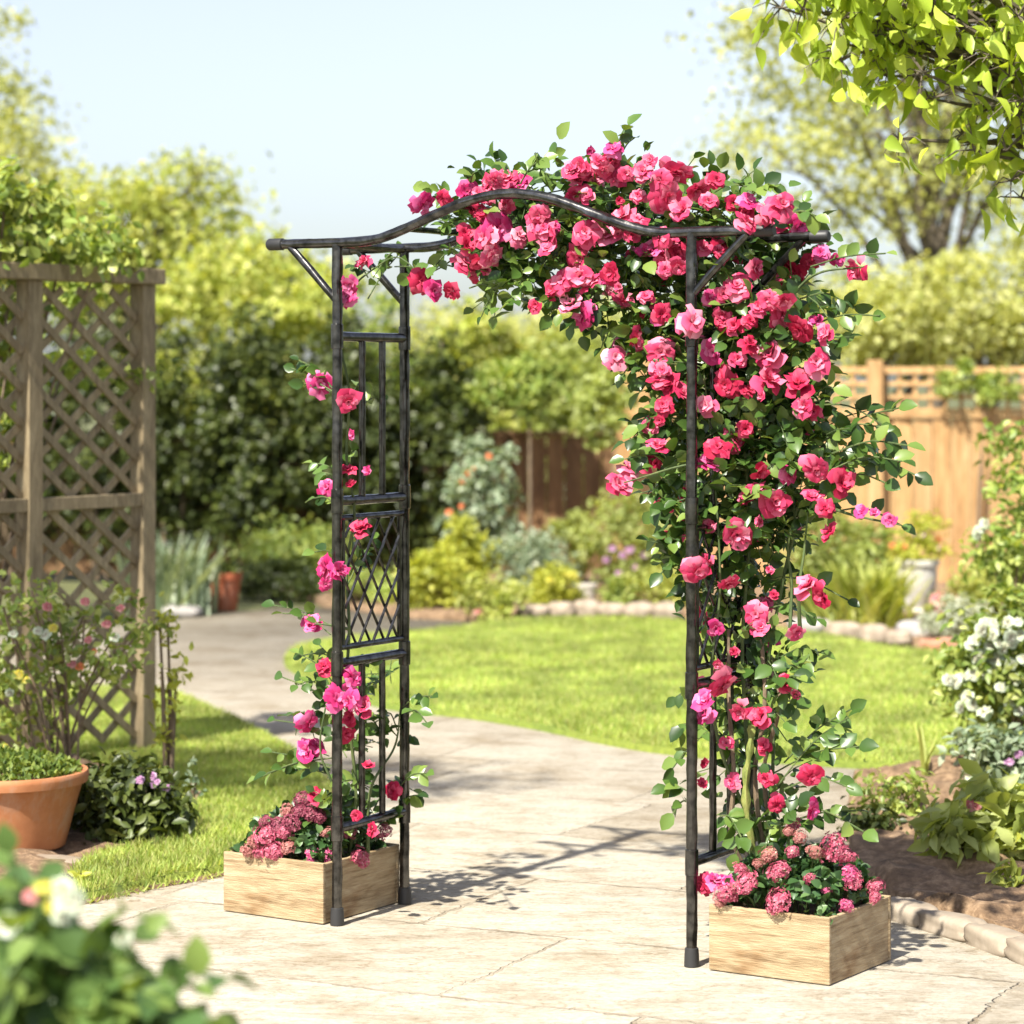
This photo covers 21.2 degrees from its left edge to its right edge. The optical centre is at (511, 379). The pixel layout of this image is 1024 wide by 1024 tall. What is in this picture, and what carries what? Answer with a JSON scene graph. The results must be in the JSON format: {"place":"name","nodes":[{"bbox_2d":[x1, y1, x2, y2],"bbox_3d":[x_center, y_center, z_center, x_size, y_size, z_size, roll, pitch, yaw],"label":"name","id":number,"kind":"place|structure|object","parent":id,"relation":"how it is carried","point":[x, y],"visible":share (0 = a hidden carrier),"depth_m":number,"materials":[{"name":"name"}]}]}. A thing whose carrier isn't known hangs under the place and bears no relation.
{"place":"outdoors","nodes":[
{"label":"outdoors","id":0,"kind":"place"},
{"bbox_2d":[0,753,147,879],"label":"bed soil","id":1,"kind":"structure","parent":0,"point":[33,861],"depth_m":9.34,"materials":[{"name":"brown soil"}]},
{"bbox_2d":[0,764,88,849],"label":"terracotta pot","id":2,"kind":"object","parent":1,"relation":"on","point":[36,813],"visible":0.58,"depth_m":9.24,"materials":[{"name":"ceramic"}]},
{"bbox_2d":[0,744,82,780],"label":"potted plant","id":3,"kind":"object","parent":2,"relation":"on","point":[15,763],"visible":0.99,"depth_m":9.33,"materials":[{"name":"green plant"}]},
{"bbox_2d":[0,261,165,750],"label":"lattice trellis","id":4,"kind":"object","parent":1,"relation":"on","point":[28,504],"visible":0.73,"depth_m":11.59,"materials":[{"name":"brown wood"}]},
{"bbox_2d":[0,154,194,605],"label":"climbing vine","id":5,"kind":"object","parent":4,"relation":"attached to","point":[17,206],"visible":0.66,"depth_m":11.48,"materials":[{"name":"green plant"}]},
{"bbox_2d":[0,567,172,759],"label":"rose bush","id":6,"kind":"object","parent":1,"relation":"on","point":[49,647],"visible":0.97,"depth_m":10.51,"materials":[{"name":"green plant"}]},
{"bbox_2d":[69,746,199,844],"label":"shade plant","id":7,"kind":"object","parent":1,"relation":"on","point":[141,797],"visible":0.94,"depth_m":9.52,"materials":[{"name":"green plant"}]},
{"bbox_2d":[142,608,193,788],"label":"climbing plant","id":8,"kind":"object","parent":1,"relation":"on","point":[167,738],"visible":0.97,"depth_m":10.67,"materials":[{"name":"green plant"}]},
{"bbox_2d":[0,682,331,903],"bbox_3d":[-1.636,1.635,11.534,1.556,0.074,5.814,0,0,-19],"label":"lawn","id":9,"kind":"structure","parent":0,"point":[89,893],"depth_m":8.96,"materials":[{"name":"green plant"}]},
{"bbox_2d":[182,756,207,800],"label":"plant","id":10,"kind":"object","parent":9,"relation":"on","point":[194,791],"visible":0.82,"depth_m":10.41,"materials":[{"name":"green plant"}]},
{"bbox_2d":[84,778,327,904],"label":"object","id":11,"kind":"structure","parent":0,"point":[169,884],"depth_m":8.87,"materials":[{"name":"green plant"}]},
{"bbox_2d":[0,387,1020,636],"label":"ground","id":12,"kind":"structure","parent":0,"point":[68,583],"depth_m":22.97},
{"bbox_2d":[0,295,86,574],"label":"hedge shrub","id":13,"kind":"object","parent":12,"relation":"on","point":[51,488],"visible":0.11,"depth_m":22.43,"materials":[{"name":"green plant"}]},
{"bbox_2d":[0,2,137,322],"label":"broadleaf tree","id":14,"kind":"object","parent":12,"relation":"on","point":[7,117],"visible":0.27,"depth_m":27.79,"materials":[{"name":"green plant"}]},
{"bbox_2d":[43,306,176,579],"bbox_3d":[-3.350,0.510,22.547,1.208,2.269,1.271,0,0,-35],"label":"hedge shrub","id":15,"kind":"object","parent":12,"relation":"on","point":[85,458],"visible":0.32,"depth_m":22.32,"materials":[{"name":"green plant"}]},
{"bbox_2d":[1,140,280,426],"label":"broadleaf tree","id":16,"kind":"object","parent":12,"relation":"on","point":[165,213],"visible":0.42,"depth_m":25.67,"materials":[{"name":"green plant"}]},
{"bbox_2d":[112,266,225,473],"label":"garden shrub","id":17,"kind":"object","parent":12,"relation":"on","point":[181,299],"visible":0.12,"depth_m":23.50,"materials":[{"name":"green plant"}]},
{"bbox_2d":[106,528,232,616],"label":"grass tuft","id":18,"kind":"object","parent":12,"relation":"on","point":[181,579],"visible":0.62,"depth_m":18.98,"materials":[{"name":"green plant"}]},
{"bbox_2d":[98,326,280,560],"bbox_3d":[-2.651,0.583,21.754,1.516,2.127,2.756,0,0,0],"label":"hedge shrub","id":19,"kind":"object","parent":12,"relation":"on","point":[191,481],"visible":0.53,"depth_m":22.32,"materials":[{"name":"green plant"}]},
{"bbox_2d":[210,571,241,610],"bbox_3d":[-2.050,1.505,19.450,0.270,0.270,0.270,0,0,0],"label":"terracotta pot","id":20,"kind":"object","parent":12,"relation":"on","point":[228,590],"visible":0.73,"depth_m":19.35,"materials":[{"name":"ceramic"}]},
{"bbox_2d":[205,558,244,573],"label":"potted plant","id":21,"kind":"object","parent":20,"relation":"on","point":[231,565],"visible":0.73,"depth_m":19.41,"materials":[{"name":"green plant"}]},
{"bbox_2d":[128,222,380,457],"bbox_3d":[-2.303,0.105,24.927,2.322,3.100,1.728,0,0,0],"label":"broadleaf tree","id":22,"kind":"object","parent":12,"relation":"on","point":[262,273],"visible":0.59,"depth_m":24.61,"materials":[{"name":"green plant"}]},
{"bbox_2d":[174,299,358,566],"bbox_3d":[-1.959,0.499,22.265,1.519,2.297,1.158,0,0,0],"label":"hedge shrub","id":23,"kind":"object","parent":12,"relation":"on","point":[226,431],"visible":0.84,"depth_m":22.04,"materials":[{"name":"green plant"}]},
{"bbox_2d":[196,280,358,530],"bbox_3d":[-2.121,0.416,24.198,1.595,2.603,1.155,0,0,0],"label":"garden shrub","id":24,"kind":"object","parent":12,"relation":"on","point":[297,318],"visible":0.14,"depth_m":24.07,"materials":[{"name":"green plant"}]},
{"bbox_2d":[363,290,637,510],"bbox_3d":[0.243,0.238,34.083,4.180,2.839,2.537,0,0,0],"label":"broadleaf tree","id":25,"kind":"object","parent":12,"relation":"on","point":[529,331],"visible":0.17,"depth_m":33.64,"materials":[{"name":"green plant"}]},
{"bbox_2d":[516,604,549,617],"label":"edging stone","id":26,"kind":"object","parent":12,"relation":"on","point":[531,610],"visible":0.66,"depth_m":18.62,"materials":[{"name":"beige stone"}]},
{"bbox_2d":[547,602,575,617],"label":"edging stone","id":27,"kind":"object","parent":12,"relation":"on","point":[558,609],"visible":0.66,"depth_m":18.74,"materials":[{"name":"beige stone"}]},
{"bbox_2d":[622,601,653,617],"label":"edging stone","id":28,"kind":"object","parent":12,"relation":"on","point":[638,609],"visible":0.7,"depth_m":18.70,"materials":[{"name":"beige stone"}]},
{"bbox_2d":[651,601,681,618],"bbox_3d":[1.055,1.587,18.666,0.215,0.148,0.206,0,3,-2],"label":"edging stone","id":29,"kind":"object","parent":12,"relation":"on","point":[666,609],"visible":0.54,"depth_m":18.58,"materials":[{"name":"beige stone"}]},
{"bbox_2d":[563,251,897,391],"bbox_3d":[2.240,0.179,26.860,3.585,2.950,2.355,0,0,0],"label":"broadleaf tree","id":30,"kind":"object","parent":12,"relation":"on","point":[830,266],"visible":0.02,"depth_m":27.07,"materials":[{"name":"green plant"}]},
{"bbox_2d":[664,0,1023,543],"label":"broadleaf tree","id":31,"kind":"object","parent":12,"relation":"on","point":[923,200],"visible":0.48,"depth_m":25.39,"materials":[{"name":"green plant"}]},
{"bbox_2d":[857,623,888,644],"bbox_3d":[2.245,1.591,17.018,0.192,0.148,0.208,2,-3,-8],"label":"edging stone","id":32,"kind":"object","parent":12,"relation":"on","point":[873,632],"visible":0.73,"depth_m":16.93,"materials":[{"name":"beige stone"}]},
{"bbox_2d":[0,608,1023,1023],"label":"path","id":33,"kind":"structure","parent":0,"point":[546,878],"depth_m":8.35,"materials":[{"name":"stone"}]},
{"bbox_2d":[0,822,259,1023],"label":"foreground bush","id":34,"kind":"object","parent":33,"relation":"on","point":[60,963],"visible":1,"depth_m":3.96,"materials":[{"name":"green plant"}]},
{"bbox_2d":[161,604,202,618],"bbox_3d":[-2.279,1.602,18.909,0.284,0.098,0.222,3,-1,5],"label":"rock","id":35,"kind":"object","parent":33,"relation":"on","point":[187,611],"visible":0.88,"depth_m":18.82,"materials":[{"name":"grey stone"}]},
{"bbox_2d":[224,840,398,923],"bbox_3d":[-0.621,1.546,8.514,0.387,0.182,0.428,0,0,31],"label":"planter box","id":36,"kind":"object","parent":33,"relation":"on","point":[292,889],"visible":0.66,"depth_m":8.36,"materials":[{"name":"brown wood"}]},
{"bbox_2d":[229,791,392,868],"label":"flowering plant","id":37,"kind":"object","parent":36,"relation":"in","point":[281,827],"visible":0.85,"depth_m":8.36,"materials":[{"name":"pink plant"}]},
{"bbox_2d":[246,241,437,857],"bbox_3d":[-0.452,0.530,8.352,0.567,1.929,0.719,0,0,-26],"label":"climbing rose","id":38,"kind":"object","parent":36,"relation":"in","point":[337,699],"visible":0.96,"depth_m":8.35,"materials":[{"name":"pink plant"}]},
{"bbox_2d":[265,188,830,967],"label":"garden arch","id":39,"kind":"structure","parent":33,"relation":"on","point":[359,246],"depth_m":8.22,"materials":[{"name":"metal"}]},
{"bbox_2d":[709,892,890,984],"bbox_3d":[0.807,1.546,7.662,0.370,0.182,0.391,0,0,33],"label":"planter box","id":40,"kind":"object","parent":33,"relation":"on","point":[744,938],"visible":0.76,"depth_m":7.52,"materials":[{"name":"brown wood"}]},
{"bbox_2d":[397,114,932,900],"bbox_3d":[0.434,0.372,8.006,1.701,2.265,0.891,0,0,18],"label":"climbing rose","id":41,"kind":"object","parent":40,"relation":"in","point":[771,404],"visible":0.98,"depth_m":7.74,"materials":[{"name":"pink plant"}]},
{"bbox_2d":[712,816,885,924],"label":"flowering plant","id":42,"kind":"object","parent":40,"relation":"in","point":[818,874],"visible":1,"depth_m":7.54,"materials":[{"name":"pink plant"}]},
{"bbox_2d":[891,896,937,926],"bbox_3d":[1.206,1.618,8.295,0.105,0.077,0.222,-1,3,-27],"label":"kerb stone","id":43,"kind":"object","parent":33,"relation":"on","point":[904,910],"visible":0.65,"depth_m":8.25,"materials":[{"name":"beige stone"}]},
{"bbox_2d":[917,910,986,941],"bbox_3d":[1.304,1.618,8.099,0.107,0.076,0.266,3,-2,-25],"label":"kerb stone","id":44,"kind":"object","parent":33,"relation":"on","point":[948,925],"visible":0.82,"depth_m":8.07,"materials":[{"name":"beige stone"}]},
{"bbox_2d":[963,923,1023,956],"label":"kerb stone","id":45,"kind":"object","parent":33,"relation":"on","point":[989,938],"visible":0.8,"depth_m":7.86,"materials":[{"name":"beige stone"}]},
{"bbox_2d":[1004,936,1023,965],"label":"kerb stone","id":46,"kind":"object","parent":33,"relation":"on","point":[1014,950],"visible":1,"depth_m":7.71,"materials":[{"name":"beige stone"}]},
{"bbox_2d":[0,0,1023,386],"label":"sky","id":47,"kind":"structure","parent":0,"point":[354,104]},
{"bbox_2d":[306,554,969,649],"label":"bed soil back","id":48,"kind":"structure","parent":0,"point":[324,600],"depth_m":19.17,"materials":[{"name":"brown soil"}]},
{"bbox_2d":[238,552,330,604],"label":"ground cover","id":49,"kind":"object","parent":48,"relation":"on","point":[288,581],"visible":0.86,"depth_m":20.49,"materials":[{"name":"green plant"}]},
{"bbox_2d":[228,505,361,588],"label":"ground cover","id":50,"kind":"object","parent":48,"relation":"on","point":[278,548],"visible":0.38,"depth_m":21.53,"materials":[{"name":"green plant"}]},
{"bbox_2d":[0,430,613,573],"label":"board fence","id":51,"kind":"object","parent":48,"relation":"on","point":[573,450],"visible":0.12,"depth_m":22.59,"materials":[{"name":"brown wood"}]},
{"bbox_2d":[269,308,438,575],"bbox_3d":[-1.266,0.529,22.119,1.387,2.231,1.042,0,0,0],"label":"hedge shrub","id":52,"kind":"object","parent":48,"relation":"on","point":[315,436],"visible":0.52,"depth_m":22.01,"materials":[{"name":"green plant"}]},
{"bbox_2d":[328,566,396,604],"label":"ground cover","id":53,"kind":"object","parent":48,"relation":"on","point":[372,590],"visible":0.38,"depth_m":19.77,"materials":[{"name":"green plant"}]},
{"bbox_2d":[290,290,447,562],"bbox_3d":[-1.185,0.421,23.797,1.497,2.451,1.047,0,0,0],"label":"garden shrub","id":54,"kind":"object","parent":48,"relation":"on","point":[382,299],"visible":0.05,"depth_m":23.77,"materials":[{"name":"green plant"}]},
{"bbox_2d":[388,545,471,609],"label":"garden shrub","id":55,"kind":"object","parent":48,"relation":"on","point":[429,578],"visible":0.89,"depth_m":19.12,"materials":[{"name":"green plant"}]},
{"bbox_2d":[366,319,502,570],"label":"hedge shrub","id":56,"kind":"object","parent":48,"relation":"on","point":[447,391],"visible":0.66,"depth_m":22.19,"materials":[{"name":"green plant"}]},
{"bbox_2d":[391,291,529,525],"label":"garden shrub","id":57,"kind":"object","parent":48,"relation":"on","point":[469,341],"visible":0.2,"depth_m":23.92,"materials":[{"name":"green plant"}]},
{"bbox_2d":[429,510,502,593],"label":"garden shrub","id":58,"kind":"object","parent":48,"relation":"on","point":[469,543],"visible":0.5,"depth_m":20.09,"materials":[{"name":"green plant"}]},
{"bbox_2d":[432,432,525,582],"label":"rose bush","id":59,"kind":"object","parent":48,"relation":"on","point":[481,466],"visible":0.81,"depth_m":20.80,"materials":[{"name":"green plant"}]},
{"bbox_2d":[454,365,511,528],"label":"hedge shrub","id":60,"kind":"object","parent":48,"relation":"on","point":[489,420],"visible":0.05,"depth_m":22.84,"materials":[{"name":"green plant"}]},
{"bbox_2d":[453,569,537,622],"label":"garden shrub","id":61,"kind":"object","parent":48,"relation":"on","point":[494,600],"visible":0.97,"depth_m":18.42,"materials":[{"name":"green plant"}]},
{"bbox_2d":[461,349,580,539],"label":"climbing shrub","id":62,"kind":"object","parent":48,"relation":"on","point":[503,385],"visible":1,"depth_m":22.02,"materials":[{"name":"green plant"}]},
{"bbox_2d":[480,522,581,595],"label":"garden shrub","id":63,"kind":"object","parent":48,"relation":"on","point":[538,553],"visible":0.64,"depth_m":19.93,"materials":[{"name":"green plant"}]},
{"bbox_2d":[522,559,589,604],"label":"garden shrub","id":64,"kind":"object","parent":48,"relation":"on","point":[548,582],"visible":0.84,"depth_m":19.11,"materials":[{"name":"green plant"}]},
{"bbox_2d":[536,506,591,585],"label":"garden shrub","id":65,"kind":"object","parent":48,"relation":"on","point":[559,525],"visible":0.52,"depth_m":21.36,"materials":[{"name":"green plant"}]},
{"bbox_2d":[520,325,634,550],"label":"garden shrub","id":66,"kind":"object","parent":48,"relation":"on","point":[555,421],"visible":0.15,"depth_m":24.18,"materials":[{"name":"green plant"}]},
{"bbox_2d":[576,583,596,598],"bbox_3d":[0.534,1.525,19.564,0.152,0.129,0.152,0,0,0],"label":"plant pot","id":67,"kind":"object","parent":48,"relation":"on","point":[589,591],"visible":0.6,"depth_m":19.50,"materials":[{"name":"white ceramic"}]},
{"bbox_2d":[574,598,598,617],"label":"edging stone","id":68,"kind":"object","parent":48,"relation":"on","point":[588,606],"visible":0.67,"depth_m":18.82,"materials":[{"name":"beige stone"}]},
{"bbox_2d":[568,369,638,564],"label":"climbing shrub","id":69,"kind":"object","parent":48,"relation":"on","point":[587,412],"visible":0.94,"depth_m":21.05,"materials":[{"name":"green plant"}]},
{"bbox_2d":[596,603,623,617],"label":"edging stone","id":70,"kind":"object","parent":48,"relation":"on","point":[610,609],"visible":0.8,"depth_m":18.79,"materials":[{"name":"beige stone"}]},
{"bbox_2d":[593,573,641,604],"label":"garden shrub","id":71,"kind":"object","parent":48,"relation":"on","point":[615,594],"visible":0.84,"depth_m":19.15,"materials":[{"name":"green plant"}]},
{"bbox_2d":[570,485,685,592],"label":"garden shrub","id":72,"kind":"object","parent":48,"relation":"on","point":[624,518],"visible":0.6,"depth_m":20.11,"materials":[{"name":"green plant"}]},
{"bbox_2d":[619,562,701,606],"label":"garden shrub","id":73,"kind":"object","parent":48,"relation":"on","point":[661,591],"visible":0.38,"depth_m":19.10,"materials":[{"name":"green plant"}]},
{"bbox_2d":[787,617,829,633],"bbox_3d":[1.917,1.591,17.657,0.285,0.105,0.212,1,2,-4],"label":"edging stone","id":74,"kind":"object","parent":48,"relation":"on","point":[818,627],"visible":0.27,"depth_m":17.56,"materials":[{"name":"beige stone"}]},
{"bbox_2d":[614,360,1023,581],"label":"board fence","id":75,"kind":"object","parent":48,"relation":"on","point":[942,433],"visible":0.25,"depth_m":21.59,"materials":[{"name":"brown wood"}]},
{"bbox_2d":[765,558,882,621],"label":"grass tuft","id":76,"kind":"object","parent":48,"relation":"on","point":[810,608],"visible":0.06,"depth_m":18.07,"materials":[{"name":"green plant"}]},
{"bbox_2d":[768,506,880,614],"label":"garden shrub","id":77,"kind":"object","parent":48,"relation":"on","point":[837,553],"visible":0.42,"depth_m":18.24,"materials":[{"name":"green plant"}]},
{"bbox_2d":[824,621,860,638],"bbox_3d":[2.093,1.591,17.295,0.241,0.127,0.205,3,-2,-5],"label":"edging stone","id":78,"kind":"object","parent":48,"relation":"on","point":[849,629],"visible":0.62,"depth_m":17.21,"materials":[{"name":"beige stone"}]},
{"bbox_2d":[762,553,938,627],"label":"grass tuft","id":79,"kind":"object","parent":48,"relation":"on","point":[884,604],"visible":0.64,"depth_m":17.59,"materials":[{"name":"green plant"}]},
{"bbox_2d":[834,518,905,581],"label":"garden shrub","id":80,"kind":"object","parent":48,"relation":"on","point":[869,532],"visible":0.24,"depth_m":19.52,"materials":[{"name":"green plant"}]},
{"bbox_2d":[884,629,912,646],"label":"edging stone","id":81,"kind":"object","parent":48,"relation":"on","point":[901,637],"visible":0.92,"depth_m":16.73,"materials":[{"name":"beige stone"}]},
{"bbox_2d":[802,255,1009,424],"bbox_3d":[3.372,0.269,24.057,2.106,2.749,1.399,0,0,-29],"label":"broadleaf tree","id":82,"kind":"object","parent":48,"relation":"on","point":[884,339],"visible":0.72,"depth_m":23.78,"materials":[{"name":"green plant"}]},
{"bbox_2d":[895,620,939,635],"bbox_3d":[2.526,1.583,17.110,0.292,0.164,0.240,0,1,12],"label":"rock","id":83,"kind":"object","parent":48,"relation":"on","point":[910,625],"visible":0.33,"depth_m":17.03,"materials":[{"name":"grey stone"}]},
{"bbox_2d":[895,558,939,611],"bbox_3d":[2.791,1.440,18.870,0.308,0.400,0.308,0,0,0],"label":"garden urn","id":84,"kind":"object","parent":48,"relation":"on","point":[929,567],"visible":0.46,"depth_m":18.76,"materials":[{"name":"stone"}]},
{"bbox_2d":[884,508,958,563],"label":"potted plant","id":85,"kind":"object","parent":84,"relation":"on","point":[903,549],"visible":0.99,"depth_m":18.80,"materials":[{"name":"green plant"}]},
{"bbox_2d":[919,637,957,650],"bbox_3d":[2.578,1.602,16.415,0.262,0.108,0.209,-2,-1,-20],"label":"brick","id":86,"kind":"object","parent":48,"relation":"on","point":[931,643],"visible":0.32,"depth_m":16.33,"materials":[{"name":"ceramic"}]},
{"bbox_2d":[922,588,957,612],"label":"flowering plant","id":87,"kind":"object","parent":48,"relation":"on","point":[932,607],"visible":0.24,"depth_m":18.32,"materials":[{"name":"pink plant"}]},
{"bbox_2d":[883,181,1023,535],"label":"broadleaf tree","id":88,"kind":"object","parent":48,"relation":"on","point":[1003,346],"visible":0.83,"depth_m":24.14,"materials":[{"name":"green plant"}]},
{"bbox_2d":[915,591,993,637],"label":"silver plant","id":89,"kind":"object","parent":48,"relation":"on","point":[929,623],"visible":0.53,"depth_m":16.73,"materials":[{"name":"green plant"}]},
{"bbox_2d":[933,356,1023,548],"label":"climbing shrub","id":90,"kind":"object","parent":48,"relation":"on","point":[988,383],"visible":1,"depth_m":21.47,"materials":[{"name":"green plant"}]},
{"bbox_2d":[939,556,1020,616],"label":"garden shrub","id":91,"kind":"object","parent":48,"relation":"on","point":[975,581],"visible":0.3,"depth_m":18.04,"materials":[{"name":"green plant"}]},
{"bbox_2d":[284,613,1023,768],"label":"lawn","id":92,"kind":"structure","parent":0,"point":[668,750],"depth_m":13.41,"materials":[{"name":"green plant"}]},
{"bbox_2d":[958,417,1023,626],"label":"rose bush","id":93,"kind":"object","parent":92,"relation":"on","point":[1002,566],"visible":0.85,"depth_m":12.95,"materials":[{"name":"green plant"}]},
{"bbox_2d":[729,0,1023,241],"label":"overhanging tree","id":94,"kind":"object","parent":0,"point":[910,33],"visible":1,"depth_m":8.95,"materials":[{"name":"green plant"}]},
{"bbox_2d":[848,750,1023,933],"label":"bed soil side","id":95,"kind":"structure","parent":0,"point":[944,884],"depth_m":8.81,"materials":[{"name":"brown soil"}]},
{"bbox_2d":[836,796,917,841],"bbox_3d":[1.302,1.589,9.757,0.298,0.206,0.279,0,0,-16],"label":"weed patch","id":96,"kind":"object","parent":95,"relation":"on","point":[876,820],"visible":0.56,"depth_m":9.72,"materials":[{"name":"green plant"}]},
{"bbox_2d":[846,758,940,815],"bbox_3d":[1.412,1.546,10.107,0.367,0.278,0.344,0,0,0],"label":"weed patch","id":97,"kind":"object","parent":95,"relation":"on","point":[901,804],"visible":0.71,"depth_m":10.07,"materials":[{"name":"green plant"}]},
{"bbox_2d":[913,720,940,775],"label":"tall weed","id":98,"kind":"object","parent":95,"relation":"on","point":[924,761],"visible":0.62,"depth_m":10.94,"materials":[{"name":"green plant"}]},
{"bbox_2d":[906,798,999,867],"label":"leafy plant","id":99,"kind":"object","parent":95,"relation":"on","point":[946,835],"visible":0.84,"depth_m":9.02,"materials":[{"name":"green plant"}]},
{"bbox_2d":[908,758,1023,863],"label":"leafy plant","id":100,"kind":"object","parent":95,"relation":"on","point":[996,805],"visible":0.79,"depth_m":9.08,"materials":[{"name":"green plant"}]},
{"bbox_2d":[922,574,1023,734],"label":"flowering shrub","id":101,"kind":"object","parent":95,"relation":"on","point":[983,662],"visible":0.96,"depth_m":11.04,"materials":[{"name":"white plant"}]},
{"bbox_2d":[936,712,1023,783],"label":"feathery plant","id":102,"kind":"object","parent":95,"relation":"on","point":[992,748],"visible":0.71,"depth_m":10.36,"materials":[{"name":"green plant"}]},
{"bbox_2d":[978,857,1023,887],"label":"leafy plant","id":103,"kind":"object","parent":95,"relation":"on","point":[1012,871],"visible":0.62,"depth_m":8.61,"materials":[{"name":"green plant"}]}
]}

